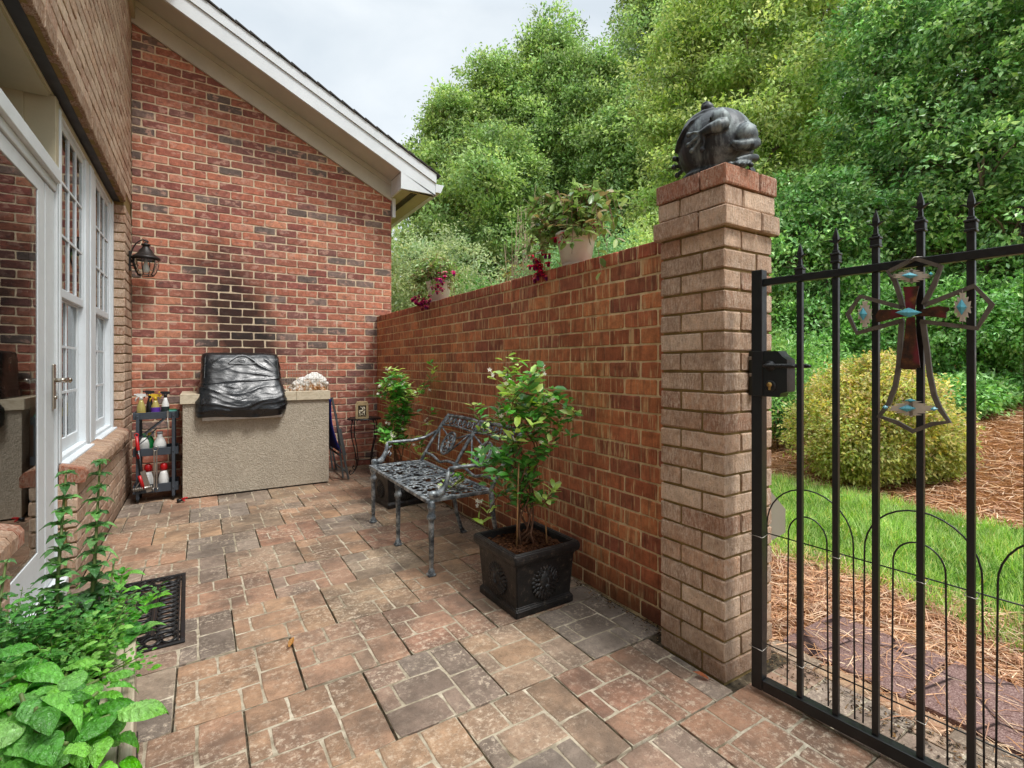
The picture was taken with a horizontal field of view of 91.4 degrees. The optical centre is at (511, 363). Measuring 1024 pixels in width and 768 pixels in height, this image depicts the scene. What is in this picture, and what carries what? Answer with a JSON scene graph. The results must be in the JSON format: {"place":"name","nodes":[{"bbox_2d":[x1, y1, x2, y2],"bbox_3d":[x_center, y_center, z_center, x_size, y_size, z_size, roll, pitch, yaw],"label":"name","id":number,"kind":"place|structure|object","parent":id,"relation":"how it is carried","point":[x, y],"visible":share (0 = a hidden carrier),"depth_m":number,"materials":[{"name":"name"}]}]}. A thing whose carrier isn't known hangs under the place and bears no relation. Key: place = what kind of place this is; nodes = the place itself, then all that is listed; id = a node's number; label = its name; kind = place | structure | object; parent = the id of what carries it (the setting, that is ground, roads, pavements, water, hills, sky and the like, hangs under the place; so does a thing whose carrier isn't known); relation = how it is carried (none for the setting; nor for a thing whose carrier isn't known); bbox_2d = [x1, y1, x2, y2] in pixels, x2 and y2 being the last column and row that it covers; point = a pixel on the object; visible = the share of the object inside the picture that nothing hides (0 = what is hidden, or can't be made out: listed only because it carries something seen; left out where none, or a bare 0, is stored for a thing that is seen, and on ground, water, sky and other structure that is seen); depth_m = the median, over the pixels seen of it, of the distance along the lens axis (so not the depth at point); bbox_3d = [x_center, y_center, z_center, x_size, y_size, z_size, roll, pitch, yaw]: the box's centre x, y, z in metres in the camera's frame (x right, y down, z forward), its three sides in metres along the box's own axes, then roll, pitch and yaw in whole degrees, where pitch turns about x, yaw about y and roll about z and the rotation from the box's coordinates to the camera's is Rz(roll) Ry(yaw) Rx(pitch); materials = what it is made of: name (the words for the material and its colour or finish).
{"place":"outdoors","nodes":[
{"label":"outdoors","id":0,"kind":"place"},
{"bbox_2d":[83,484,915,767],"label":"patio base","id":1,"kind":"object","parent":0,"point":[739,683],"depth_m":1.99,"materials":[{"name":"grey concrete"}]},
{"bbox_2d":[0,0,443,622],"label":"brick house","id":2,"kind":"structure","parent":1,"relation":"on","point":[254,190],"depth_m":4.82,"materials":[{"name":"brick"}]},
{"bbox_2d":[0,5,71,622],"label":"glass door","id":3,"kind":"structure","parent":2,"relation":"in","point":[31,379],"depth_m":2.30,"materials":[{"name":"white paint"}]},
{"bbox_2d":[61,117,94,463],"bbox_3d":[-2.654,-0.410,3.014,0.110,1.950,0.754,0,0,-32],"label":"window","id":4,"kind":"structure","parent":2,"relation":"in","point":[74,163],"depth_m":3.12,"materials":[{"name":"white paint"}]},
{"bbox_2d":[95,175,116,438],"bbox_3d":[-3.204,-0.410,3.902,0.110,1.950,0.764,0,0,-32],"label":"window","id":5,"kind":"structure","parent":2,"relation":"in","point":[103,428],"depth_m":4.01,"materials":[{"name":"white paint"}]},
{"bbox_2d":[129,239,160,276],"bbox_3d":[-3.408,-0.989,4.641,0.240,0.340,0.224,0,0,-32],"label":"wall lantern","id":6,"kind":"object","parent":2,"relation":"attached to","point":[145,254],"depth_m":4.61,"materials":[{"name":"brown metal"}]},
{"bbox_2d":[377,242,662,628],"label":"garden wall","id":7,"kind":"structure","parent":1,"relation":"on","point":[586,337],"depth_m":2.78,"materials":[{"name":"brown brick"}]},
{"bbox_2d":[426,279,450,300],"bbox_3d":[-0.682,-0.670,4.672,0.246,0.204,0.246,0,0,-32],"label":"flower pot","id":8,"kind":"object","parent":7,"relation":"on","point":[440,295],"visible":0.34,"depth_m":4.59,"materials":[{"name":"ceramic"}]},
{"bbox_2d":[407,253,461,310],"bbox_3d":[-0.677,-0.726,4.569,0.409,0.612,0.852,0,0,-32],"label":"fuchsia","id":9,"kind":"object","parent":8,"relation":"in","point":[436,269],"visible":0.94,"depth_m":4.53,"materials":[{"name":"green plant"}]},
{"bbox_2d":[555,228,596,265],"bbox_3d":[0.380,-0.670,2.959,0.246,0.204,0.246,0,0,-32],"label":"flower pot","id":10,"kind":"object","parent":7,"relation":"on","point":[581,251],"visible":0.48,"depth_m":2.88,"materials":[{"name":"ceramic"}]},
{"bbox_2d":[518,178,629,284],"bbox_3d":[0.331,-0.751,2.958,0.421,0.647,0.886,0,0,-32],"label":"fuchsia","id":11,"kind":"object","parent":10,"relation":"in","point":[576,211],"visible":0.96,"depth_m":2.86,"materials":[{"name":"green plant"}]},
{"bbox_2d":[653,162,779,685],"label":"brick pillar","id":12,"kind":"structure","parent":1,"relation":"on","point":[716,229],"depth_m":1.95,"materials":[{"name":"brown brick"}]},
{"bbox_2d":[671,101,760,177],"bbox_3d":[0.837,-0.907,2.073,0.340,0.330,0.340,0,0,22],"label":"frog statue","id":13,"kind":"object","parent":12,"relation":"on","point":[711,135],"visible":0.79,"depth_m":1.96,"materials":[{"name":"black stone"}]},
{"bbox_2d":[749,351,750,394],"bbox_3d":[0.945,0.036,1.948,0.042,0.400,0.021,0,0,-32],"label":"strike plate","id":14,"kind":"object","parent":12,"relation":"attached to","point":[749,372],"visible":0.06,"depth_m":1.94,"materials":[{"name":"black metal"}]},
{"bbox_2d":[58,465,1003,767],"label":"patio paving","id":15,"kind":"structure","parent":0,"point":[452,743],"depth_m":1.97,"materials":[{"name":"brown stone"}]},
{"bbox_2d":[10,619,137,767],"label":"herb planter","id":16,"kind":"object","parent":15,"relation":"on","point":[119,753],"visible":0.14,"depth_m":1.07,"materials":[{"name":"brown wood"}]},
{"bbox_2d":[0,558,16,644],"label":"oregano","id":17,"kind":"object","parent":16,"relation":"in","point":[3,577],"visible":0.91,"depth_m":1.09,"materials":[{"name":"green plant"}]},
{"bbox_2d":[0,630,74,713],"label":"basil plant","id":18,"kind":"object","parent":16,"relation":"in","point":[32,670],"visible":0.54,"depth_m":0.98,"materials":[{"name":"green plant"}]},
{"bbox_2d":[30,470,84,653],"bbox_3d":[-1.082,0.504,1.198,0.108,0.474,0.157,0,0,-5],"label":"oregano","id":19,"kind":"object","parent":16,"relation":"in","point":[58,561],"visible":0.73,"depth_m":1.21,"materials":[{"name":"green plant"}]},
{"bbox_2d":[0,658,135,721],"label":"basil plant","id":20,"kind":"object","parent":16,"relation":"in","point":[108,695],"visible":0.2,"depth_m":1.00,"materials":[{"name":"green plant"}]},
{"bbox_2d":[0,580,152,691],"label":"parsley","id":21,"kind":"object","parent":16,"relation":"in","point":[31,624],"visible":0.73,"depth_m":1.11,"materials":[{"name":"green plant"}]},
{"bbox_2d":[3,595,161,690],"bbox_3d":[-0.982,0.659,1.145,0.312,0.144,0.373,0,0,-32],"label":"parsley","id":22,"kind":"object","parent":16,"relation":"in","point":[80,649],"visible":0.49,"depth_m":1.12,"materials":[{"name":"green plant"}]},
{"bbox_2d":[0,669,168,767],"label":"basil plant","id":23,"kind":"object","parent":16,"relation":"in","point":[60,725],"visible":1,"depth_m":0.83,"materials":[{"name":"green plant"}]},
{"bbox_2d":[63,459,118,638],"bbox_3d":[-1.077,0.498,1.289,0.102,0.486,0.155,0,0,-3],"label":"oregano","id":24,"kind":"object","parent":16,"relation":"in","point":[93,568],"visible":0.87,"depth_m":1.30,"materials":[{"name":"green plant"}]},
{"bbox_2d":[14,581,169,659],"bbox_3d":[-1.113,0.663,1.247,0.338,0.136,0.338,0,0,10],"label":"parsley","id":25,"kind":"object","parent":16,"relation":"in","point":[98,615],"visible":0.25,"depth_m":1.27,"materials":[{"name":"green plant"}]},
{"bbox_2d":[62,587,126,664],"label":"mint plant","id":26,"kind":"object","parent":16,"relation":"on","point":[114,589],"visible":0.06,"depth_m":1.35,"materials":[{"name":"green plant"}]},
{"bbox_2d":[87,560,102,610],"bbox_3d":[-1.086,0.634,1.301,0.063,0.217,0.134,0,0,-32],"label":"oregano","id":27,"kind":"object","parent":16,"relation":"in","point":[97,583],"visible":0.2,"depth_m":1.32,"materials":[{"name":"green plant"}]},
{"bbox_2d":[97,558,121,656],"bbox_3d":[-1.054,0.636,1.309,0.067,0.212,0.155,0,0,-32],"label":"oregano","id":28,"kind":"object","parent":16,"relation":"in","point":[111,585],"visible":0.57,"depth_m":1.32,"materials":[{"name":"green plant"}]},
{"bbox_2d":[99,567,172,649],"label":"mint plant","id":29,"kind":"object","parent":16,"relation":"in","point":[130,636],"visible":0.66,"depth_m":1.36,"materials":[{"name":"green plant"}]},
{"bbox_2d":[67,572,185,652],"bbox_3d":[-1.841,1.194,2.371,0.490,0.011,0.840,0,0,-33],"label":"door mat","id":30,"kind":"object","parent":15,"relation":"on","point":[144,639],"depth_m":2.41,"materials":[{"name":"black rubber"}]},
{"bbox_2d":[133,409,179,503],"bbox_3d":[-3.173,0.810,4.470,0.327,0.779,0.288,0,0,-32],"label":"shelving unit","id":31,"kind":"object","parent":15,"relation":"on","point":[173,449],"visible":0.84,"depth_m":4.40,"materials":[{"name":"black metal"}]},
{"bbox_2d":[134,394,145,412],"bbox_3d":[-3.243,0.363,4.367,0.074,0.211,0.071,0,0,11],"label":"spray bottle","id":32,"kind":"object","parent":31,"relation":"on","point":[141,407],"visible":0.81,"depth_m":4.35,"materials":[{"name":"yellow plastic"}]},
{"bbox_2d":[133,433,152,491],"bbox_3d":[-3.186,0.838,4.279,0.135,0.497,0.043,-6,3,-32],"label":"grill brush","id":33,"kind":"object","parent":31,"relation":"hanging from","point":[138,454],"visible":1,"depth_m":4.27,"materials":[{"name":"red plastic"}]},
{"bbox_2d":[139,433,148,448],"bbox_3d":[-3.227,0.698,4.388,0.074,0.178,0.074,0,0,-32],"label":"cleaner bottle","id":34,"kind":"object","parent":31,"relation":"on","point":[144,444],"visible":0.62,"depth_m":4.37,"materials":[{"name":"white plastic"}]},
{"bbox_2d":[138,471,151,492],"bbox_3d":[-3.156,1.013,4.291,0.063,0.190,0.026,-17,9,-31],"label":"grill scraper","id":35,"kind":"object","parent":31,"relation":"hanging from","point":[143,479],"visible":1,"depth_m":4.29,"materials":[{"name":"red plastic"}]},
{"bbox_2d":[144,464,152,483],"bbox_3d":[-3.198,0.994,4.395,0.082,0.231,0.082,0,0,-32],"label":"red capped bottle","id":36,"kind":"object","parent":31,"relation":"on","point":[148,468],"visible":0.58,"depth_m":4.38,"materials":[{"name":"white plastic"}]},
{"bbox_2d":[143,391,154,411],"bbox_3d":[-3.223,0.352,4.438,0.088,0.234,0.053,0,0,-32],"label":"spray bottle","id":37,"kind":"object","parent":31,"relation":"on","point":[148,406],"visible":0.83,"depth_m":4.42,"materials":[{"name":"black plastic"}]},
{"bbox_2d":[146,432,153,447],"bbox_3d":[-3.237,0.700,4.465,0.074,0.175,0.074,0,0,-32],"label":"cleaner bottle","id":38,"kind":"object","parent":31,"relation":"on","point":[151,440],"visible":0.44,"depth_m":4.45,"materials":[{"name":"green plastic"}]},
{"bbox_2d":[149,394,159,411],"bbox_3d":[-3.173,0.367,4.447,0.077,0.203,0.071,0,0,8],"label":"spray bottle","id":39,"kind":"object","parent":31,"relation":"on","point":[155,406],"visible":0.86,"depth_m":4.43,"materials":[{"name":"yellow plastic"}]},
{"bbox_2d":[152,446,158,491],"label":"grill tongs","id":40,"kind":"object","parent":31,"relation":"hanging from","point":[154,468],"visible":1,"depth_m":4.33,"materials":[{"name":"metal"}]},
{"bbox_2d":[153,431,166,447],"bbox_3d":[-3.137,0.695,4.455,0.098,0.185,0.098,0,0,-32],"label":"cleaner jug","id":41,"kind":"object","parent":31,"relation":"on","point":[159,441],"visible":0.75,"depth_m":4.43,"materials":[{"name":"white plastic"}]},
{"bbox_2d":[158,462,168,482],"bbox_3d":[-3.102,0.994,4.454,0.080,0.231,0.080,0,0,-32],"label":"red capped bottle","id":42,"kind":"object","parent":31,"relation":"on","point":[163,476],"visible":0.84,"depth_m":4.43,"materials":[{"name":"white plastic"}]},
{"bbox_2d":[158,391,169,411],"bbox_3d":[-3.100,0.356,4.465,0.061,0.226,0.082,0,0,27],"label":"spray bottle","id":43,"kind":"object","parent":31,"relation":"on","point":[165,406],"visible":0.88,"depth_m":4.45,"materials":[{"name":"white plastic"}]},
{"bbox_2d":[177,497,187,502],"bbox_3d":[-2.861,1.178,4.340,0.083,0.041,0.040,0,0,-32],"label":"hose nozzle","id":44,"kind":"object","parent":15,"relation":"on","point":[181,499],"visible":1,"depth_m":4.33,"materials":[{"name":"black plastic"}]},
{"bbox_2d":[180,389,329,498],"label":"grill island","id":45,"kind":"structure","parent":15,"relation":"on","point":[290,448],"depth_m":4.73,"materials":[{"name":"paint"}]},
{"bbox_2d":[195,353,287,420],"bbox_3d":[-2.634,0.198,4.863,0.789,0.620,0.708,0,0,-32],"label":"covered grill","id":46,"kind":"object","parent":45,"relation":"on","point":[233,386],"visible":0.95,"depth_m":4.64,"materials":[{"name":"plastic"}]},
{"bbox_2d":[285,365,330,390],"bbox_3d":[-2.085,0.140,5.108,0.412,0.254,0.212,0,0,-32],"label":"wire basket","id":47,"kind":"object","parent":45,"relation":"on","point":[295,373],"visible":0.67,"depth_m":4.99,"materials":[{"name":"metal"}]},
{"bbox_2d":[288,372,328,390],"bbox_3d":[-2.078,0.187,5.113,0.390,0.209,0.157,0,0,-32],"label":"plaster ornament","id":48,"kind":"object","parent":45,"relation":"on","point":[316,380],"visible":0.8,"depth_m":5.07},
{"bbox_2d":[287,637,293,648],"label":"fallen leaf","id":49,"kind":"object","parent":15,"relation":"on","point":[290,641],"visible":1,"depth_m":2.13,"materials":[{"name":"orange plant"}]},
{"bbox_2d":[329,397,349,478],"bbox_3d":[-1.910,0.766,5.370,0.186,0.856,0.569,0,0,-32],"label":"folding chair","id":50,"kind":"object","parent":15,"relation":"on","point":[334,443],"visible":0.54,"depth_m":5.16,"materials":[{"name":"blue fabric"}]},
{"bbox_2d":[347,416,380,474],"bbox_3d":[-1.634,0.894,5.529,0.362,0.600,0.360,0,0,0],"label":"plant stand","id":51,"kind":"object","parent":15,"relation":"on","point":[373,418],"visible":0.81,"depth_m":5.46,"materials":[{"name":"black paint"}]},
{"bbox_2d":[355,401,368,418],"bbox_3d":[-1.643,0.503,5.478,0.140,0.185,0.068,0,0,-17],"label":"stone plaque","id":52,"kind":"object","parent":51,"relation":"on","point":[362,410],"visible":1,"depth_m":5.45,"materials":[{"name":"beige stone"}]},
{"bbox_2d":[368,460,429,508],"bbox_3d":[-0.989,1.044,4.370,0.404,0.312,0.404,0,0,-37],"label":"lion planter","id":53,"kind":"object","parent":15,"relation":"on","point":[385,489],"visible":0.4,"depth_m":4.22,"materials":[{"name":"black stone"}]},
{"bbox_2d":[369,359,440,469],"bbox_3d":[-0.936,0.466,4.292,0.577,1.018,0.580,0,0,-32],"label":"jasmine shrub","id":54,"kind":"object","parent":53,"relation":"in","point":[398,430],"visible":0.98,"depth_m":4.33,"materials":[{"name":"green plant"}]},
{"bbox_2d":[369,414,527,577],"bbox_3d":[-0.486,0.802,3.482,0.698,0.796,1.181,0,0,-32],"label":"garden bench","id":55,"kind":"object","parent":15,"relation":"on","point":[400,481],"visible":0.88,"depth_m":3.39,"materials":[{"name":"metal"}]},
{"bbox_2d":[473,521,579,619],"bbox_3d":[0.070,1.044,2.579,0.404,0.312,0.404,0,0,-34],"label":"lion planter","id":56,"kind":"object","parent":15,"relation":"on","point":[522,580],"visible":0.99,"depth_m":2.46,"materials":[{"name":"black stone"}]},
{"bbox_2d":[438,352,582,546],"bbox_3d":[-0.108,0.457,2.727,1.102,1.036,0.509,0,0,35],"label":"jasmine shrub","id":57,"kind":"object","parent":56,"relation":"in","point":[523,463],"visible":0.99,"depth_m":2.55,"materials":[{"name":"green plant"}]},
{"bbox_2d":[693,671,712,680],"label":"fallen leaf","id":58,"kind":"object","parent":15,"relation":"on","point":[701,674],"visible":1,"depth_m":1.91,"materials":[{"name":"brown plant"}]},
{"bbox_2d":[438,502,1004,767],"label":"leaf litter","id":59,"kind":"object","parent":15,"relation":"on","point":[898,717],"visible":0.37,"depth_m":1.80,"materials":[{"name":"brown plant"}]},
{"bbox_2d":[748,189,1023,767],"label":"garden gate","id":60,"kind":"structure","parent":15,"relation":"on","point":[772,374],"depth_m":1.58,"materials":[{"name":"black metal"}]},
{"bbox_2d":[749,489,1022,767],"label":"wire border","id":61,"kind":"object","parent":60,"relation":"attached to","point":[982,594],"visible":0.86,"depth_m":1.52,"materials":[{"name":"black paint"}]},
{"bbox_2d":[845,256,995,432],"bbox_3d":[1.167,-0.055,1.451,0.066,0.511,0.345,0,0,-37],"label":"metal cross","id":62,"kind":"object","parent":60,"relation":"attached to","point":[907,355],"visible":1,"depth_m":1.44,"materials":[{"name":"brown metal"}]},
{"bbox_2d":[211,0,1021,276],"label":"sky","id":63,"kind":"structure","parent":0,"point":[378,57],"materials":[{"name":"white"}]},
{"bbox_2d":[769,365,1022,702],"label":"ground","id":64,"kind":"structure","parent":0,"point":[988,452],"depth_m":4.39,"materials":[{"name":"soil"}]},
{"bbox_2d":[391,76,499,305],"bbox_3d":[-2.089,-4.606,16.972,4.627,10.030,5.086,0,0,-36],"label":"oak tree","id":65,"kind":"object","parent":64,"relation":"on","point":[448,114],"visible":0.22,"depth_m":16.18,"materials":[{"name":"green plant"}]},
{"bbox_2d":[391,214,509,312],"bbox_3d":[-1.069,-0.578,8.467,3.424,3.785,2.402,0,0,-32],"label":"pale shrub","id":66,"kind":"object","parent":64,"relation":"on","point":[398,271],"visible":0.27,"depth_m":8.18,"materials":[{"name":"green plant"}]},
{"bbox_2d":[419,267,498,293],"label":"green shrub","id":67,"kind":"object","parent":64,"relation":"on","point":[483,286],"visible":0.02,"depth_m":8.88,"materials":[{"name":"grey plant"}]},
{"bbox_2d":[402,112,560,293],"bbox_3d":[-0.485,-3.626,15.698,5.966,7.942,6.026,0,0,42],"label":"oak tree","id":68,"kind":"object","parent":64,"relation":"on","point":[495,169],"visible":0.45,"depth_m":14.23,"materials":[{"name":"green plant"}]},
{"bbox_2d":[428,38,543,280],"bbox_3d":[-0.644,-5.720,18.032,5.424,11.321,5.074,0,0,35],"label":"oak tree","id":69,"kind":"object","parent":64,"relation":"on","point":[493,82],"visible":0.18,"depth_m":17.22,"materials":[{"name":"green plant"}]},
{"bbox_2d":[489,186,553,284],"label":"bare shrub","id":70,"kind":"object","parent":64,"relation":"on","point":[517,261],"visible":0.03,"depth_m":7.72,"materials":[{"name":"green plant"}]},
{"bbox_2d":[498,0,595,247],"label":"oak tree","id":71,"kind":"object","parent":64,"relation":"on","point":[542,47],"visible":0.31,"depth_m":17.15,"materials":[{"name":"green plant"}]},
{"bbox_2d":[510,202,643,277],"bbox_3d":[1.202,-0.541,7.218,2.546,3.751,2.113,0,0,-32],"label":"green shrub","id":72,"kind":"object","parent":64,"relation":"on","point":[554,258],"visible":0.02,"depth_m":7.11,"materials":[{"name":"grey plant"}]},
{"bbox_2d":[527,32,652,217],"bbox_3d":[2.777,-5.604,16.903,4.396,10.574,4.707,0,0,-18],"label":"oak tree","id":73,"kind":"object","parent":64,"relation":"on","point":[595,80],"visible":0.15,"depth_m":16.13,"materials":[{"name":"green plant"}]},
{"bbox_2d":[567,84,659,255],"bbox_3d":[3.272,-4.095,15.139,3.729,8.023,4.053,0,0,4],"label":"oak tree","id":74,"kind":"object","parent":64,"relation":"on","point":[613,159],"visible":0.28,"depth_m":14.33,"materials":[{"name":"green plant"}]},
{"bbox_2d":[601,0,754,201],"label":"oak tree","id":75,"kind":"object","parent":64,"relation":"on","point":[632,20],"visible":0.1,"depth_m":17.73,"materials":[{"name":"green plant"}]},
{"bbox_2d":[608,0,767,244],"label":"maple tree","id":76,"kind":"object","parent":64,"relation":"on","point":[663,46],"visible":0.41,"depth_m":11.09,"materials":[{"name":"green plant"}]},
{"bbox_2d":[634,0,861,315],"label":"maple tree","id":77,"kind":"object","parent":64,"relation":"on","point":[748,61],"visible":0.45,"depth_m":10.31,"materials":[{"name":"green plant"}]},
{"bbox_2d":[694,1,821,334],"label":"oak tree","id":78,"kind":"object","parent":64,"relation":"on","point":[770,25],"visible":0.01,"depth_m":18.22,"materials":[{"name":"green plant"}]},
{"bbox_2d":[769,393,795,450],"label":"shrub","id":79,"kind":"object","parent":64,"relation":"on","point":[779,421],"visible":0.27,"depth_m":6.46,"materials":[{"name":"green plant"}]},
{"bbox_2d":[769,325,862,437],"bbox_3d":[4.051,0.257,7.121,3.352,1.668,1.978,0,0,-32],"label":"azalea","id":80,"kind":"object","parent":64,"relation":"on","point":[821,356],"visible":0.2,"depth_m":6.68,"materials":[{"name":"green plant"}]},
{"bbox_2d":[769,289,896,371],"bbox_3d":[5.436,-0.184,8.249,2.779,2.064,2.043,0,0,-32],"label":"spreading shrub","id":81,"kind":"object","parent":64,"relation":"on","point":[845,335],"visible":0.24,"depth_m":7.78,"materials":[{"name":"green plant"}]},
{"bbox_2d":[751,0,920,293],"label":"maple tree","id":82,"kind":"object","parent":64,"relation":"on","point":[812,6],"visible":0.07,"depth_m":10.92,"materials":[{"name":"green plant"}]},
{"bbox_2d":[769,160,908,361],"bbox_3d":[5.214,-1.527,8.758,3.078,4.064,3.084,0,0,-26],"label":"holly tree","id":83,"kind":"object","parent":64,"relation":"on","point":[806,217],"visible":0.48,"depth_m":8.18,"materials":[{"name":"green plant"}]},
{"bbox_2d":[783,614,944,701],"bbox_3d":[1.485,1.229,2.119,0.443,0.048,0.442,0,0,-32],"label":"flagstone","id":84,"kind":"object","parent":64,"relation":"on","point":[809,641],"visible":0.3,"depth_m":2.08,"materials":[{"name":"stone"}]},
{"bbox_2d":[773,347,985,489],"bbox_3d":[3.749,0.578,5.224,1.926,1.515,1.774,0,0,-32],"label":"golden shrub","id":85,"kind":"object","parent":64,"relation":"on","point":[897,453],"visible":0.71,"depth_m":4.77,"materials":[{"name":"yellow plant"}]},
{"bbox_2d":[771,640,1022,767],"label":"path edging","id":86,"kind":"object","parent":64,"relation":"on","point":[955,736],"visible":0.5,"depth_m":1.74,"materials":[{"name":"beige stone"}]},
{"bbox_2d":[790,0,1023,327],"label":"holly tree","id":87,"kind":"object","parent":64,"relation":"on","point":[872,50],"visible":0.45,"depth_m":8.51,"materials":[{"name":"green plant"}]},
{"bbox_2d":[829,277,1004,375],"bbox_3d":[6.412,-0.270,7.823,2.696,2.143,2.016,0,0,-32],"label":"spreading shrub","id":88,"kind":"object","parent":64,"relation":"on","point":[887,289],"visible":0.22,"depth_m":7.41,"materials":[{"name":"green plant"}]},
{"bbox_2d":[835,0,1019,237],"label":"maple tree","id":89,"kind":"object","parent":64,"relation":"on","point":[931,89],"depth_m":12.12,"materials":[{"name":"green plant"}]},
{"bbox_2d":[853,0,1023,356],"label":"holly tree","id":90,"kind":"object","parent":64,"relation":"on","point":[962,32],"visible":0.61,"depth_m":7.51,"materials":[{"name":"green plant"}]},
{"bbox_2d":[903,270,1022,385],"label":"spreading shrub","id":91,"kind":"object","parent":64,"relation":"on","point":[1013,318],"visible":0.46,"depth_m":6.83,"materials":[{"name":"green plant"}]},
{"bbox_2d":[928,361,1022,420],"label":"spreading shrub","id":92,"kind":"object","parent":64,"relation":"on","point":[994,394],"visible":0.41,"depth_m":6.22,"materials":[{"name":"green plant"}]},
{"bbox_2d":[934,1,1023,300],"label":"holly tree","id":93,"kind":"object","parent":64,"relation":"on","point":[1018,74],"visible":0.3,"depth_m":7.27,"materials":[{"name":"green plant"}]},
{"bbox_2d":[965,263,1022,387],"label":"spreading shrub","id":94,"kind":"object","parent":64,"relation":"on","point":[1013,347],"visible":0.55,"depth_m":6.56,"materials":[{"name":"green plant"}]},
{"bbox_2d":[769,471,1022,652],"bbox_3d":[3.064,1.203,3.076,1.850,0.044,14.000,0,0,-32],"label":"lawn","id":95,"kind":"structure","parent":0,"point":[977,577],"depth_m":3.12,"materials":[{"name":"plant"}]},
{"label":"terrain","id":96,"kind":"structure","parent":0,"visible":0},
{"bbox_2d":[603,206,658,254],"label":"green shrub","id":97,"kind":"object","parent":96,"relation":"on","point":[646,238],"visible":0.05,"depth_m":7.71,"materials":[{"name":"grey plant"}]},
{"bbox_2d":[391,70,1023,366],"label":"woods","id":98,"kind":"object","parent":96,"relation":"on","point":[396,226],"depth_m":24.52,"materials":[{"name":"green plant"}]},
{"bbox_2d":[769,539,1022,767],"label":"pine straw","id":99,"kind":"object","parent":96,"relation":"on","point":[822,603],"visible":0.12,"depth_m":2.35,"materials":[{"name":"brown plant"}]},
{"bbox_2d":[769,492,784,539],"bbox_3d":[1.112,0.932,2.431,0.563,0.615,0.120,0,0,-32],"label":"utility cabinet","id":100,"kind":"object","parent":99,"relation":"on","point":[777,524],"visible":0.07,"depth_m":2.49,"materials":[{"name":"beige metal"}]},
{"bbox_2d":[909,661,1022,756],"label":"flagstone","id":101,"kind":"object","parent":99,"relation":"on","point":[956,692],"visible":0.73,"depth_m":1.77,"materials":[{"name":"stone"}]}
]}

